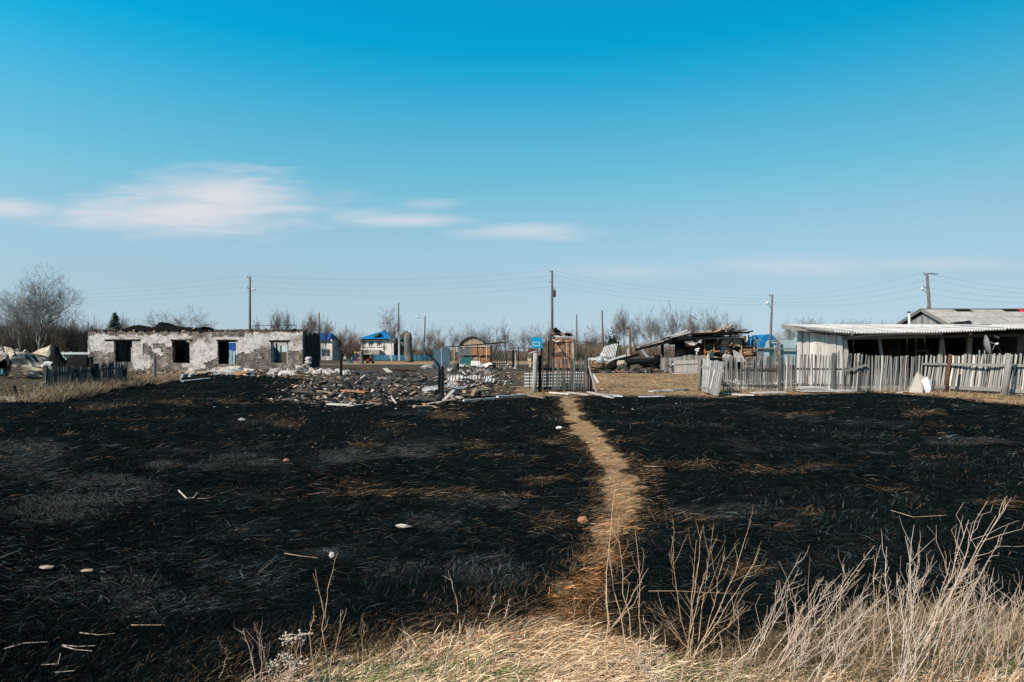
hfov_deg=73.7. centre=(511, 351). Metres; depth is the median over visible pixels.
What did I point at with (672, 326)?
bare tree
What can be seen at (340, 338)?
bare tree
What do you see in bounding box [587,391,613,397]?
board
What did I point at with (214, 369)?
fallen sheet
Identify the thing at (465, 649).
dry weed
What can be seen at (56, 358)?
black heap
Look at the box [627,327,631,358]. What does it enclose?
power pole
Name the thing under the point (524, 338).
bare tree
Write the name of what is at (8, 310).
bare tree
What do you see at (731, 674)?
dry weed
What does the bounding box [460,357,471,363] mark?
door panel
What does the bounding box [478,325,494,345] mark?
bare tree
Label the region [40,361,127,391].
picket fence
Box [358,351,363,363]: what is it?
cut trunk
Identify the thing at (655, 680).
dry weed
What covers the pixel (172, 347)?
burnt house
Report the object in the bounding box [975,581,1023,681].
dry weed
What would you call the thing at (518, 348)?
pipe fence
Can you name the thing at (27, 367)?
crumpled sheet
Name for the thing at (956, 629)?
dry weed
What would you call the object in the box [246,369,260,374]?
fallen sheet
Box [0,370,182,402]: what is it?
dry weeds
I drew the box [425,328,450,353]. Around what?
bare tree
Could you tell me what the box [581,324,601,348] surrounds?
bare tree
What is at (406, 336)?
cut trunk
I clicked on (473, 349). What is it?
door panel
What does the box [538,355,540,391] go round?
gate post
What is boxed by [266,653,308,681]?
dry weed
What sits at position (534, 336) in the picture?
bare tree
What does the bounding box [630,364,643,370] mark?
burnt lump
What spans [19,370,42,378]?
crumpled sheet
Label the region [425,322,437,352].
bare tree
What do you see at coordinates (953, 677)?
dry weed
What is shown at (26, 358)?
crumpled sheet
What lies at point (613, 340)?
burnt bush
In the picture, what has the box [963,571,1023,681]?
dry weed
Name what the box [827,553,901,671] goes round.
dry weed
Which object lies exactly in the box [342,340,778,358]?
distant thicket
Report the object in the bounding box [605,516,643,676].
dry weed
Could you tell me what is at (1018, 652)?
dry weed
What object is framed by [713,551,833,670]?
dry weed
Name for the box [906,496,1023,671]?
dry weed
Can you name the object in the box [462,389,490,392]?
plank
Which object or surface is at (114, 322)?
spruce tree
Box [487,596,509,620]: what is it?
dry weed
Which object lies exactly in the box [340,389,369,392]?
plank
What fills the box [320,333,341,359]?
cream house
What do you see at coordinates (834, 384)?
picket fence
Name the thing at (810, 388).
slate slab
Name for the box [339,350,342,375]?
charred post
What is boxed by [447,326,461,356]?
bare tree
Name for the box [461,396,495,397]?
charred beam
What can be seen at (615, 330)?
bare tree
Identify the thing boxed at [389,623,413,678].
dry weed
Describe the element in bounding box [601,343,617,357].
corrugated sheet
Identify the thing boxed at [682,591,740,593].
stick
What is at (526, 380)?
slate sheet
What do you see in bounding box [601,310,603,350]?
power pole
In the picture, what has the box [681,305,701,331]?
bare tree
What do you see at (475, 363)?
ribbed sheet
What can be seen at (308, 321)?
bare tree
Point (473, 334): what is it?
bare tree
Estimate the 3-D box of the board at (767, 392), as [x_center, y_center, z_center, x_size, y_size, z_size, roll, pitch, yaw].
[10.464,1.660,27.853,1.546,0.050,0.390,0,0,-15]
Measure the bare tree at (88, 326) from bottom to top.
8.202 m
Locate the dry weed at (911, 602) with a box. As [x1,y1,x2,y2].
[873,516,936,680]
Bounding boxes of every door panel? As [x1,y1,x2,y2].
[459,347,470,354]
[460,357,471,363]
[471,347,476,354]
[479,347,482,354]
[485,347,489,354]
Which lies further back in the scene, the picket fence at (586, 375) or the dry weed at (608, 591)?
the picket fence at (586, 375)
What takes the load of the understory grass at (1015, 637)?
on the ground at (626, 392)
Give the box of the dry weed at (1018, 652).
[1013,596,1023,681]
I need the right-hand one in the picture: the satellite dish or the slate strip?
the satellite dish
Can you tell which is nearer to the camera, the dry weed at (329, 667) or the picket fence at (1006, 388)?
the dry weed at (329, 667)
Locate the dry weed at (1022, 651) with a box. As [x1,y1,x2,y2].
[1012,616,1023,668]
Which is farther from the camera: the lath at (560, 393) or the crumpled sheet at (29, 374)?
the crumpled sheet at (29, 374)
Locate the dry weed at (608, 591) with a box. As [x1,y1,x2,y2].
[604,485,615,670]
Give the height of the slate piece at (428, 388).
0.220 m
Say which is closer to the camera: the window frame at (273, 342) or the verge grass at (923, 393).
the verge grass at (923, 393)
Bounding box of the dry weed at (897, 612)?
[872,545,933,675]
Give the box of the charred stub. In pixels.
[13,385,18,396]
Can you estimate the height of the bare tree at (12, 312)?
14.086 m
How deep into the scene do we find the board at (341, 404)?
20.99 m
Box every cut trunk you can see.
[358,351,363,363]
[400,331,413,361]
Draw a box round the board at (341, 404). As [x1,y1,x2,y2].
[326,403,351,405]
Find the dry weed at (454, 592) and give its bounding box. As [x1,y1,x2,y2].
[444,571,457,612]
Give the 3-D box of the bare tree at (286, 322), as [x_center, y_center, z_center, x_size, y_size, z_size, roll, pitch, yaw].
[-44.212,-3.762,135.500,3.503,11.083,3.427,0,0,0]
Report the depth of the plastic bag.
28.08 m
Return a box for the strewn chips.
[69,382,1009,447]
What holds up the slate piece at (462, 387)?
on the ground at (626, 392)
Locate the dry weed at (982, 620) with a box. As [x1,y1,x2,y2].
[956,563,1023,667]
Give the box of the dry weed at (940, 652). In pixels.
[923,557,994,681]
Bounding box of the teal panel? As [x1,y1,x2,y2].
[709,350,713,359]
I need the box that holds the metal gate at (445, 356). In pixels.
[434,348,448,368]
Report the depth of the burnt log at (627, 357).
58.39 m
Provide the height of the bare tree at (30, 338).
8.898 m
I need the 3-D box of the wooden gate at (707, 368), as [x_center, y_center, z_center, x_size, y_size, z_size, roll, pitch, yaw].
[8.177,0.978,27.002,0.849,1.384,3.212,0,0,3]
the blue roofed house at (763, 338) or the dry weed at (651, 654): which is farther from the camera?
the blue roofed house at (763, 338)
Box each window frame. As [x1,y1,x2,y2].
[116,341,132,361]
[219,341,235,363]
[272,341,287,362]
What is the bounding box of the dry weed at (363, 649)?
[359,615,374,676]
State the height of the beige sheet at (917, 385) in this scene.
0.835 m
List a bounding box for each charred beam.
[347,371,380,372]
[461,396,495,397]
[463,397,496,400]
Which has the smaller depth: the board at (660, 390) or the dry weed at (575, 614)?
the dry weed at (575, 614)
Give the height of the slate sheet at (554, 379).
0.702 m
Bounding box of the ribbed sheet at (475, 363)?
[471,361,479,366]
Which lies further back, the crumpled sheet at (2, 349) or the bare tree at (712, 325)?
the bare tree at (712, 325)
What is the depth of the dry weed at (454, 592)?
4.45 m
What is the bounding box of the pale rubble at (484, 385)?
[440,365,511,387]
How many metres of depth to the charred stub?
25.04 m
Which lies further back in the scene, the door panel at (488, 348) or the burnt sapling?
the door panel at (488, 348)
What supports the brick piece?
on the ground at (626, 392)
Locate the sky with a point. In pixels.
(744, 149)
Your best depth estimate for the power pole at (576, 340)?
124.89 m
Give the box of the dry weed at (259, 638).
[235,624,284,681]
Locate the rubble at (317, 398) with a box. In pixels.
[254,369,514,411]
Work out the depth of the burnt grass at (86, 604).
6.01 m
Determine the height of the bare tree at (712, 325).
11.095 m
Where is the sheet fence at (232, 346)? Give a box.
[229,343,234,363]
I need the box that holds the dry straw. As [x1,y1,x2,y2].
[28,374,1023,681]
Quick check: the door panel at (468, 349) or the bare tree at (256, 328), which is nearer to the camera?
the door panel at (468, 349)
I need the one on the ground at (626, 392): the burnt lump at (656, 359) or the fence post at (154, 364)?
the fence post at (154, 364)
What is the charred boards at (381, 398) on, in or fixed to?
on the ground at (626, 392)
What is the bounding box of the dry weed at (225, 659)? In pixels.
[215,638,234,681]
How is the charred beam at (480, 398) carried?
on the ground at (626, 392)
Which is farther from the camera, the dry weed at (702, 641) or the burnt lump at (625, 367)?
the burnt lump at (625, 367)
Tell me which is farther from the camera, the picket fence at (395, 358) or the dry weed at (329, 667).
the picket fence at (395, 358)
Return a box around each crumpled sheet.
[0,345,4,352]
[0,351,6,360]
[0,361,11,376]
[4,346,14,365]
[11,352,40,366]
[16,365,42,370]
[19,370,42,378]
[31,345,51,356]
[34,353,47,367]
[38,361,52,366]
[480,363,493,366]
[599,351,610,360]
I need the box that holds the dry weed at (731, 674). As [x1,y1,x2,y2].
[696,630,777,681]
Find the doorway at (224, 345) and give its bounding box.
[221,342,228,363]
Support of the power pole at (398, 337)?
on the ground at (626, 392)
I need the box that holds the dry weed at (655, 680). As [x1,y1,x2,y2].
[614,638,693,681]
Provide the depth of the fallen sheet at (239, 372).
50.08 m
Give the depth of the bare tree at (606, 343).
150.24 m
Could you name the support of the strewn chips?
on the ground at (626, 392)
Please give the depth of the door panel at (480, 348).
94.93 m
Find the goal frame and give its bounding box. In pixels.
[252,325,296,329]
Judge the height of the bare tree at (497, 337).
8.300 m
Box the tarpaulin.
[421,364,435,369]
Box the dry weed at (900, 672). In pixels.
[889,575,969,681]
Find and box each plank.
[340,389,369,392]
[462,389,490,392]
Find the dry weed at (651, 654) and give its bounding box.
[635,616,665,681]
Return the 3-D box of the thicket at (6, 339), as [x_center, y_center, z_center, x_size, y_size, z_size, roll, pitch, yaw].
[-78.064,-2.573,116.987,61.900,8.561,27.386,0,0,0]
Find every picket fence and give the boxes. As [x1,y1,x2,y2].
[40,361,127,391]
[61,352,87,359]
[229,350,234,363]
[372,355,432,359]
[537,357,591,391]
[722,351,923,391]
[923,353,1023,395]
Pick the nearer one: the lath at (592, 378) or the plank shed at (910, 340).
the lath at (592, 378)
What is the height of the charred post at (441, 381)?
1.944 m
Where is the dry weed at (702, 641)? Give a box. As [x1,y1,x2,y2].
[648,511,764,659]
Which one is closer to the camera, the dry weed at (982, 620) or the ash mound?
the dry weed at (982, 620)
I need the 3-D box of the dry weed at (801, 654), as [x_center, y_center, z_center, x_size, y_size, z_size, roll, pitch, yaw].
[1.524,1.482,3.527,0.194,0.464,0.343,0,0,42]
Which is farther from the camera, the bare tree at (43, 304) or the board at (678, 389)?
the bare tree at (43, 304)
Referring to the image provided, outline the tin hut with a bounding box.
[757,340,796,364]
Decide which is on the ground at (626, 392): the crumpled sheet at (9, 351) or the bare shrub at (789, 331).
the bare shrub at (789, 331)
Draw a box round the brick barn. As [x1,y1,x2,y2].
[459,336,492,363]
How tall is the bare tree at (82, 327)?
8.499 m
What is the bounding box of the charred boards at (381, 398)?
[282,367,514,406]
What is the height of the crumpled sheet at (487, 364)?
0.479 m
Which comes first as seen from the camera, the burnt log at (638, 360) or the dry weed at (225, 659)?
the dry weed at (225, 659)
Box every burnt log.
[614,353,638,361]
[625,358,652,363]
[626,364,647,366]
[645,363,660,368]
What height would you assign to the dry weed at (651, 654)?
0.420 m
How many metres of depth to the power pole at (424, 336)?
131.88 m
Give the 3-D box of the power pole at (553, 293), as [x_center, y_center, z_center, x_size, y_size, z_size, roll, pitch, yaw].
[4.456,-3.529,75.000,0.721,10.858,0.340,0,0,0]
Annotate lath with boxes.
[442,390,454,400]
[496,394,532,397]
[517,393,544,397]
[549,392,569,394]
[567,392,589,394]
[588,365,596,391]
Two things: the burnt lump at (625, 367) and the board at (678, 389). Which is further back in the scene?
the burnt lump at (625, 367)
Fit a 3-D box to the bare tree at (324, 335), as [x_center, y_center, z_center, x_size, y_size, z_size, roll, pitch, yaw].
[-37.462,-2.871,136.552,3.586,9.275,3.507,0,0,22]
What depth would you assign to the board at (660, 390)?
28.89 m
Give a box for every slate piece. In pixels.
[422,386,444,390]
[434,383,458,387]
[449,375,457,380]
[453,385,467,389]
[483,378,494,382]
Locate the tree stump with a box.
[453,363,458,370]
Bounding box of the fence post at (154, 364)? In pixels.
[153,354,155,376]
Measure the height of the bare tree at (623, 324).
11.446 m
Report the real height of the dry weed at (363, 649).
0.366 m
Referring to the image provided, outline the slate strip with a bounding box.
[61,352,86,354]
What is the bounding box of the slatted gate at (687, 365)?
[672,360,698,373]
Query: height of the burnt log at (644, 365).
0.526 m
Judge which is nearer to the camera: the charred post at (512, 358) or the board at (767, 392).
the board at (767, 392)
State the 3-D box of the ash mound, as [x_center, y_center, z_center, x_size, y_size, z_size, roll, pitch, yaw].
[-5.600,1.242,44.750,44.800,1.016,53.500,0,0,0]
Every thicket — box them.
[0,314,108,360]
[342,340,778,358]
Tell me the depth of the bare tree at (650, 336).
136.28 m
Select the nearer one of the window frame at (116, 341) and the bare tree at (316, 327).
the window frame at (116, 341)
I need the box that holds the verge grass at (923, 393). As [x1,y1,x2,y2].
[675,387,1023,403]
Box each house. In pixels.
[87,322,319,370]
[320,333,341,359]
[358,329,403,359]
[750,334,776,361]
[896,308,1023,333]
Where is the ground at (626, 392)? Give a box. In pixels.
[0,352,1023,681]
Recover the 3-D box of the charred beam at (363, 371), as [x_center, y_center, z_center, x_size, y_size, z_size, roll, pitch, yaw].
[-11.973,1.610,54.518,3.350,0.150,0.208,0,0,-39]
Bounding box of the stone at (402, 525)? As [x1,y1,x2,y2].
[396,524,411,527]
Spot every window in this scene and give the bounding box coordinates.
[368,341,373,346]
[376,341,382,346]
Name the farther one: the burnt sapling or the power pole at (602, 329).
the power pole at (602, 329)
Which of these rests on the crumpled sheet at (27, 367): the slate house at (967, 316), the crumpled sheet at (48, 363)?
the crumpled sheet at (48, 363)
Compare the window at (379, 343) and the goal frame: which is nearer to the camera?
the goal frame
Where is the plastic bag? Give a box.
[921,377,932,392]
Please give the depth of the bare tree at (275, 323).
135.13 m
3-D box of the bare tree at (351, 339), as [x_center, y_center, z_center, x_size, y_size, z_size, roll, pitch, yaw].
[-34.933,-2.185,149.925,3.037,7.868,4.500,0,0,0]
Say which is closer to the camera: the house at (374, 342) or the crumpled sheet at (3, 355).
the crumpled sheet at (3, 355)
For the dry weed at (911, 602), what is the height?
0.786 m
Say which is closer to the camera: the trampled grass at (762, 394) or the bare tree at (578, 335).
the trampled grass at (762, 394)
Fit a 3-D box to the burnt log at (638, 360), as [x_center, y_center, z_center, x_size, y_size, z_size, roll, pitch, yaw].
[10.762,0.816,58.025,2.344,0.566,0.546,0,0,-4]
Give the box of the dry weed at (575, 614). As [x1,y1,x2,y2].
[572,593,596,632]
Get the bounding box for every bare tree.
[0,271,59,351]
[0,288,35,332]
[8,261,86,362]
[11,313,49,351]
[42,314,65,335]
[49,311,88,352]
[56,313,94,350]
[62,306,82,333]
[80,316,99,334]
[119,311,134,328]
[130,305,216,328]
[253,317,264,329]
[268,313,283,329]
[269,309,285,328]
[282,307,294,328]
[299,309,317,331]
[299,316,315,331]
[305,310,325,338]
[315,316,331,359]
[323,322,354,351]
[332,327,357,355]
[348,325,357,357]
[349,332,366,356]
[411,325,426,351]
[412,330,432,353]
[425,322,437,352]
[425,327,452,354]
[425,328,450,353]
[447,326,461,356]
[451,323,469,350]
[464,323,482,342]
[470,325,493,345]
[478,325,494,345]
[488,326,508,355]
[499,317,510,355]
[503,327,527,356]
[517,328,530,350]
[525,322,545,350]
[525,323,550,358]
[544,322,553,345]
[571,327,590,347]
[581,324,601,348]
[582,325,608,346]
[596,326,617,349]
[607,310,627,356]
[612,304,632,353]
[625,312,649,357]
[637,305,675,352]
[639,311,660,356]
[663,299,684,357]
[671,309,705,342]
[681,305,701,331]
[694,306,719,340]
[703,305,726,330]
[717,309,749,335]
[734,316,745,335]
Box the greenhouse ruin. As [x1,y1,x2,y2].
[446,342,506,366]
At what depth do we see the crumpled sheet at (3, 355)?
43.47 m
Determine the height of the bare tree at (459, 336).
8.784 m
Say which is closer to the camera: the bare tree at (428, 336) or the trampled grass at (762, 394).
the trampled grass at (762, 394)
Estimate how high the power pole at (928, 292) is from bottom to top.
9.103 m
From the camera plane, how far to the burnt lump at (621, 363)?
57.50 m
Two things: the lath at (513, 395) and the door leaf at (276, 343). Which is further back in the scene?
the door leaf at (276, 343)
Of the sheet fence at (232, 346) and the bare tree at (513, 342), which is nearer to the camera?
the sheet fence at (232, 346)
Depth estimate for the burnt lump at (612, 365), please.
57.47 m
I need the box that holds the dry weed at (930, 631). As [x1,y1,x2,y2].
[902,561,975,681]
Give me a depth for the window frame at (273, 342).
60.14 m
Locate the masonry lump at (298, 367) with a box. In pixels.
[295,365,302,369]
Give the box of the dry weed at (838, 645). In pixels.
[807,592,893,681]
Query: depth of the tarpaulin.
62.74 m
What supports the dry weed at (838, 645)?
on the ground at (626, 392)
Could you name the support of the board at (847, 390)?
on the ground at (626, 392)
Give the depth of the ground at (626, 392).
9.54 m
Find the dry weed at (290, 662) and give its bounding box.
[246,627,303,681]
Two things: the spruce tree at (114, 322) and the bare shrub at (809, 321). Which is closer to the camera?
the spruce tree at (114, 322)
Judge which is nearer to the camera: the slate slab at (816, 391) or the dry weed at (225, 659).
the dry weed at (225, 659)
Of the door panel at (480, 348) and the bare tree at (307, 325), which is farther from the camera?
the bare tree at (307, 325)
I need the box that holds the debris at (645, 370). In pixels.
[588,362,666,372]
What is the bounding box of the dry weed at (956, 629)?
[933,575,1006,676]
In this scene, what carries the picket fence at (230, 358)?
on the ground at (626, 392)
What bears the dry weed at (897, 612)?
on the ground at (626, 392)
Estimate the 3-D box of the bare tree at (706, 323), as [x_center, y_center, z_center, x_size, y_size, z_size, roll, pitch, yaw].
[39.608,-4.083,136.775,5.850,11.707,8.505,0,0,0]
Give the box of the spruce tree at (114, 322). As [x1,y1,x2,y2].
[106,312,122,328]
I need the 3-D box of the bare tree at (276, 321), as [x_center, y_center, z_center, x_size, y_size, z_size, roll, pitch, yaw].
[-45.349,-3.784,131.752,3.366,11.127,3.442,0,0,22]
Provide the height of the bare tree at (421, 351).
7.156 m
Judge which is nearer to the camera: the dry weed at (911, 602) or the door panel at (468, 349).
the dry weed at (911, 602)
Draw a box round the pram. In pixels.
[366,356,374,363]
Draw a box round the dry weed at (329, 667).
[310,570,346,681]
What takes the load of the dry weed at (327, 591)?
on the ground at (626, 392)
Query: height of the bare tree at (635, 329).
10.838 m
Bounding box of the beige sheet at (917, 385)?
[909,372,923,392]
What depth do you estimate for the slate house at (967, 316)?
46.88 m
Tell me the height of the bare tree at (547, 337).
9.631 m
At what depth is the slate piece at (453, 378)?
36.60 m
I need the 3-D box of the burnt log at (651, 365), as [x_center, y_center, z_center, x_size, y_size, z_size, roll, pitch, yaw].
[11.907,1.174,58.176,1.694,1.049,0.420,0,0,-9]
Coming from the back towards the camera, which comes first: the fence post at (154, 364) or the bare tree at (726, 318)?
the bare tree at (726, 318)
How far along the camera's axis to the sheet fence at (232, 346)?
73.50 m
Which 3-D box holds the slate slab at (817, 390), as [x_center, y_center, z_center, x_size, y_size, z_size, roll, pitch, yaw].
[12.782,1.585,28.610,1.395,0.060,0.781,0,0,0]
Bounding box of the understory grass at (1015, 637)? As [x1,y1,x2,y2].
[693,587,1023,681]
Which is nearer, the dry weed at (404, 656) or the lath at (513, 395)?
the dry weed at (404, 656)
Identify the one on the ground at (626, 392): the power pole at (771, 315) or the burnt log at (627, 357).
the power pole at (771, 315)
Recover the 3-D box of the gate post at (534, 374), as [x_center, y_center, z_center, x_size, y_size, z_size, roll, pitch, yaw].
[0.949,0.921,28.703,0.267,1.767,0.223,0,0,0]
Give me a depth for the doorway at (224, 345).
61.00 m
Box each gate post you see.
[532,353,537,391]
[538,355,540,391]
[698,358,701,390]
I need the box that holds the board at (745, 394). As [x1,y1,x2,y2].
[732,394,754,395]
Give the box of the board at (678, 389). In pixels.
[667,389,688,390]
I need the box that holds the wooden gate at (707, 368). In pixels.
[701,359,724,395]
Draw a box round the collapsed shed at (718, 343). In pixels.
[636,325,759,368]
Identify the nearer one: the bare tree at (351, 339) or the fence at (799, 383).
the fence at (799, 383)
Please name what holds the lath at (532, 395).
on the ground at (626, 392)
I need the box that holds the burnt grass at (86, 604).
[0,374,1023,681]
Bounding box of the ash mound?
[178,366,656,403]
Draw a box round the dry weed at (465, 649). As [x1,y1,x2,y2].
[442,615,479,678]
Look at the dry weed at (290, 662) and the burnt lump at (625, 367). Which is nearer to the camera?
the dry weed at (290, 662)
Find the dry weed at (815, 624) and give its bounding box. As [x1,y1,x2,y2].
[766,549,890,679]
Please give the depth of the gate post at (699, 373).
29.54 m
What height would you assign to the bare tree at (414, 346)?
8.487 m
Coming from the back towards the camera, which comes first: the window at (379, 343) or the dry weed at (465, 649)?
the window at (379, 343)
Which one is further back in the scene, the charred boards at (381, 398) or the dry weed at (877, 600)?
the charred boards at (381, 398)
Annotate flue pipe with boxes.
[907,311,910,323]
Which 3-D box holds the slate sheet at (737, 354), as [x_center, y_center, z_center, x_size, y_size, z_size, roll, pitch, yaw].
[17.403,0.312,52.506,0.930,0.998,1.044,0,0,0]
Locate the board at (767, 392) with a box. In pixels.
[749,391,786,393]
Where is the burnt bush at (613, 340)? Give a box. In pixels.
[604,331,622,352]
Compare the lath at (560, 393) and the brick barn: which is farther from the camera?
the brick barn
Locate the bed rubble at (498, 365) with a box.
[450,362,516,368]
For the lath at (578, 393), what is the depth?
27.01 m
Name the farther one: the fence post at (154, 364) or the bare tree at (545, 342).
the bare tree at (545, 342)
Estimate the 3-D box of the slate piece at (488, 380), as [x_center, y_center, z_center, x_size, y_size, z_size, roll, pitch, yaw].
[-1.191,1.466,35.324,0.578,0.315,0.495,0,0,0]
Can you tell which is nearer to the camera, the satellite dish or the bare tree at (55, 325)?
the satellite dish
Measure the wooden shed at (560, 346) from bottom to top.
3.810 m
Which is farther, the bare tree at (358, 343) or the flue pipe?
the bare tree at (358, 343)
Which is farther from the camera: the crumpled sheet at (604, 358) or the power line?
the power line
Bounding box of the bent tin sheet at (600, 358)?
[596,356,604,362]
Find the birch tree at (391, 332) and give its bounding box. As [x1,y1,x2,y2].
[375,305,410,360]
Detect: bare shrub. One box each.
[774,329,794,346]
[782,322,796,339]
[794,315,823,338]
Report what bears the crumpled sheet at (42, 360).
on the crumpled sheet at (48, 363)
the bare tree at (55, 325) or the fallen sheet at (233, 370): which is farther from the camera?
the bare tree at (55, 325)
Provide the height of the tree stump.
0.914 m
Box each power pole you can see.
[247,276,255,328]
[398,303,399,360]
[414,316,425,360]
[549,270,555,336]
[574,315,577,360]
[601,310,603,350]
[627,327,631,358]
[689,315,696,341]
[765,294,774,367]
[920,273,938,307]
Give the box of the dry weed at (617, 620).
[600,569,647,630]
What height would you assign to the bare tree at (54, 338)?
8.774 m
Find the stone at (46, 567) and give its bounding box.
[39,565,53,568]
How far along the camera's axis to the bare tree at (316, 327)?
129.42 m
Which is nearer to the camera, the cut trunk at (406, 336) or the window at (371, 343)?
the cut trunk at (406, 336)
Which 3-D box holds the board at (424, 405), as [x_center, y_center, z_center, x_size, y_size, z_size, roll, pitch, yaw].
[-2.599,1.609,20.172,0.698,0.055,0.161,0,0,-38]
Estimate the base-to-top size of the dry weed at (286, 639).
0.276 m
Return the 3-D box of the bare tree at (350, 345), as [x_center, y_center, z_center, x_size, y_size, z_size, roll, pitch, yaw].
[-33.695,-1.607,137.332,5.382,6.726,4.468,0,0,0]
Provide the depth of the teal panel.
59.00 m
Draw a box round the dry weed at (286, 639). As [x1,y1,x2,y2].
[279,629,312,677]
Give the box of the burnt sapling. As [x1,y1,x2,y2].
[422,347,440,370]
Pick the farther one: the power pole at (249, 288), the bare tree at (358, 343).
the bare tree at (358, 343)
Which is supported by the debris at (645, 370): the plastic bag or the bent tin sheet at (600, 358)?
the bent tin sheet at (600, 358)
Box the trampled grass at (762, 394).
[0,366,1023,408]
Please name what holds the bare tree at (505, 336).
on the ground at (626, 392)
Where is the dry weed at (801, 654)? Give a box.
[776,588,824,681]
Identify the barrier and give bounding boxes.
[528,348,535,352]
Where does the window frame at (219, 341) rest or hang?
in the burnt house at (172, 347)
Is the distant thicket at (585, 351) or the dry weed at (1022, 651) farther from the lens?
the distant thicket at (585, 351)
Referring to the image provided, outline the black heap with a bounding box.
[47,345,93,377]
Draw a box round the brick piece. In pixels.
[577,516,587,523]
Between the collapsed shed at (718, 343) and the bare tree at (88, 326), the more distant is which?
the bare tree at (88, 326)
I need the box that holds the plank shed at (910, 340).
[781,324,1023,386]
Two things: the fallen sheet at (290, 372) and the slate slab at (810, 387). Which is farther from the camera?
the fallen sheet at (290, 372)
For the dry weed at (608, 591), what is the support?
on the ground at (626, 392)
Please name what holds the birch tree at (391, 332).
on the ground at (626, 392)
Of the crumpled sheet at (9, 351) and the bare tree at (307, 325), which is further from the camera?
the bare tree at (307, 325)
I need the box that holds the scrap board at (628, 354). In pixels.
[608,353,629,361]
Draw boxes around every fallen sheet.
[184,367,199,374]
[207,367,220,371]
[217,366,240,371]
[228,368,240,372]
[233,371,249,374]
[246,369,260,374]
[266,368,278,374]
[287,369,294,375]
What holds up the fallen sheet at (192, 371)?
on the ground at (626, 392)
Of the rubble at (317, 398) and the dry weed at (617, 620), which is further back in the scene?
the rubble at (317, 398)
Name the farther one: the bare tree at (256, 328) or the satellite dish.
the bare tree at (256, 328)
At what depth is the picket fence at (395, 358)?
133.98 m
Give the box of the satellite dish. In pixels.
[978,335,998,386]
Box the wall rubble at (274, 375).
[135,369,324,377]
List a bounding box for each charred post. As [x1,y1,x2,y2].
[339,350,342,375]
[438,348,443,393]
[512,350,513,366]
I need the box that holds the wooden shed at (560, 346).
[548,327,573,371]
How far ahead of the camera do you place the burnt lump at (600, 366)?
57.47 m
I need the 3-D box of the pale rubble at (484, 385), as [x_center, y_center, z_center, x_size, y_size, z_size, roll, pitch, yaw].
[-3.968,1.517,62.983,8.153,0.741,61.613,0,0,0]
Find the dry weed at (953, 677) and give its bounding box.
[952,570,1011,681]
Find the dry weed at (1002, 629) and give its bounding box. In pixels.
[976,571,1023,675]
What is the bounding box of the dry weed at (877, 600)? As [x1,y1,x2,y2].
[847,573,909,681]
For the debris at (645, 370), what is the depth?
55.70 m
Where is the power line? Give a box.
[264,281,542,290]
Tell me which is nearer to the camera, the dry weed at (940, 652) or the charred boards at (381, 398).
the dry weed at (940, 652)
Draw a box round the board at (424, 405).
[412,405,434,406]
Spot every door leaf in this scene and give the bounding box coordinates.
[276,343,277,362]
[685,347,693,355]
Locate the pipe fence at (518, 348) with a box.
[510,340,604,366]
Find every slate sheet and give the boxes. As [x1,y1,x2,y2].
[524,373,544,388]
[545,372,563,386]
[563,372,584,386]
[732,349,744,361]
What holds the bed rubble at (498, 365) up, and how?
on the ground at (626, 392)
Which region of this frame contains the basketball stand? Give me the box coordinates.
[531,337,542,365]
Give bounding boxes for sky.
[0,0,1023,351]
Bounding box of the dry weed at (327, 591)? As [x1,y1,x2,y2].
[325,555,336,621]
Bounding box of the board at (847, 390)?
[838,389,854,391]
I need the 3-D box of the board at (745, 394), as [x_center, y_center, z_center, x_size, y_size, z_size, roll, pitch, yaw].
[8.973,1.660,26.487,0.849,0.050,0.208,0,0,36]
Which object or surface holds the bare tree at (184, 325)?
on the ground at (626, 392)
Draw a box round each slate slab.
[796,387,826,389]
[796,390,837,391]
[797,389,837,390]
[798,386,824,387]
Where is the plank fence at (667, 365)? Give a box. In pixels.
[660,353,705,372]
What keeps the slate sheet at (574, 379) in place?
on the ground at (626, 392)
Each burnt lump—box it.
[595,363,604,369]
[606,360,616,369]
[614,365,629,369]
[617,360,626,366]
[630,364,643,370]
[652,355,660,365]
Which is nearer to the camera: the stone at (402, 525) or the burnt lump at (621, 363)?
the stone at (402, 525)
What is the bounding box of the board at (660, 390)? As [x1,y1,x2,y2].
[648,390,673,391]
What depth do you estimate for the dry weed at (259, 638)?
3.44 m
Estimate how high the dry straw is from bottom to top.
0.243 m
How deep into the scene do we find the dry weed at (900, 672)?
3.29 m
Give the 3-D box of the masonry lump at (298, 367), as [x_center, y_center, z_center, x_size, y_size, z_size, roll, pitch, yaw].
[-16.021,1.204,51.353,0.572,0.398,0.497,0,0,-21]
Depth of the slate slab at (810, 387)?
28.63 m
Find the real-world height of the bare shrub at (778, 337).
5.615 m
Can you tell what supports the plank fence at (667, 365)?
on the ground at (626, 392)

